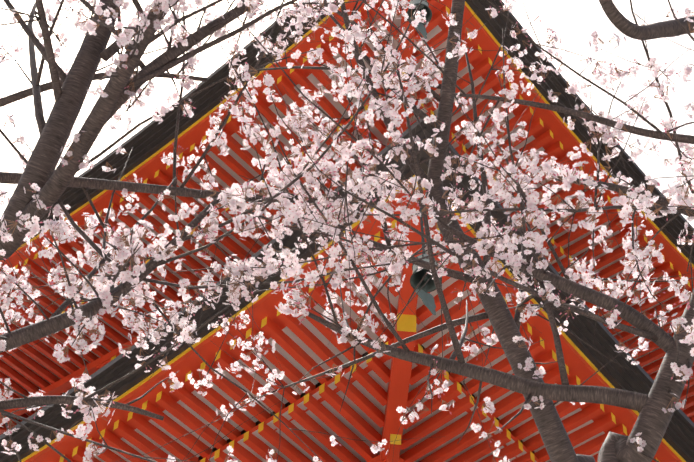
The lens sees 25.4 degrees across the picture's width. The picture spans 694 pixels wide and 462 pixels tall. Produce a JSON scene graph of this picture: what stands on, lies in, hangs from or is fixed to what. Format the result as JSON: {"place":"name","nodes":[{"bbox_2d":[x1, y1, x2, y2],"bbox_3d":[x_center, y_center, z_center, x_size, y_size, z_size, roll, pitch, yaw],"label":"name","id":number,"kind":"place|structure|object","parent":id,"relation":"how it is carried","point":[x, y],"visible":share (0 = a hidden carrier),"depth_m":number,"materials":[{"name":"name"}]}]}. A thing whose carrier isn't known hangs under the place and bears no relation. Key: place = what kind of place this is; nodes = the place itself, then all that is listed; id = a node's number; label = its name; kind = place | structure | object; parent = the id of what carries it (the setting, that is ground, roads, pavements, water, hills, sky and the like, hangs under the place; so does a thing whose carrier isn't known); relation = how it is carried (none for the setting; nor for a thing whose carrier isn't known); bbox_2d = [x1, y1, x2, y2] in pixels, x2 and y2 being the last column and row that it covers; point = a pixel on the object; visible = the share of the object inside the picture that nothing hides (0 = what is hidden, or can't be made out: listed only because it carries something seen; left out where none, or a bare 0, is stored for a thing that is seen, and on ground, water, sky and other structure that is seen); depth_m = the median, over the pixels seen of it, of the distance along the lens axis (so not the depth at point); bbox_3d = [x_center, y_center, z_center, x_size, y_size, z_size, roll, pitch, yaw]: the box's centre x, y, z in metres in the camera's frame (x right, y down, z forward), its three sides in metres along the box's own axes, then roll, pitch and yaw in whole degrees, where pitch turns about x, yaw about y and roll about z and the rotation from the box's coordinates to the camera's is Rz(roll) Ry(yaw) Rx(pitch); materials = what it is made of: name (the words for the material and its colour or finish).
{"place":"outdoors","nodes":[
{"label":"outdoors","id":0,"kind":"place"},
{"bbox_2d":[0,0,693,461],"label":"pagoda","id":1,"kind":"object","parent":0,"point":[382,388],"visible":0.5,"depth_m":22.33,"materials":[{"name":"paint"}]},
{"bbox_2d":[407,0,431,38],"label":"wind bell","id":2,"kind":"object","parent":1,"relation":"hanging from","point":[420,27],"visible":0.58,"depth_m":23.38,"materials":[{"name":"teal metal"}]},
{"bbox_2d":[410,199,440,314],"bbox_3d":[0.973,0.233,19.102,0.391,2.103,0.394,10,-45,-7],"label":"wind bell","id":3,"kind":"object","parent":1,"relation":"hanging from","point":[425,296],"visible":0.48,"depth_m":18.83,"materials":[{"name":"teal metal"}]},
{"bbox_2d":[0,0,693,227],"label":"sky","id":4,"kind":"structure","parent":0,"point":[574,21],"materials":[{"name":"white"}]},
{"label":"ground","id":5,"kind":"structure","parent":0,"visible":0},
{"bbox_2d":[0,0,554,461],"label":"cherry tree","id":6,"kind":"object","parent":5,"relation":"on","point":[42,182],"visible":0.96,"depth_m":4.98,"materials":[{"name":"pink plant"}]},
{"bbox_2d":[50,0,693,461],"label":"cherry tree","id":7,"kind":"object","parent":5,"relation":"on","point":[658,404],"visible":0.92,"depth_m":4.85,"materials":[{"name":"pink plant"}]},
{"bbox_2d":[117,0,693,461],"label":"cherry tree","id":8,"kind":"object","parent":5,"relation":"on","point":[545,418],"visible":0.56,"depth_m":6.07,"materials":[{"name":"pink plant"}]}
]}

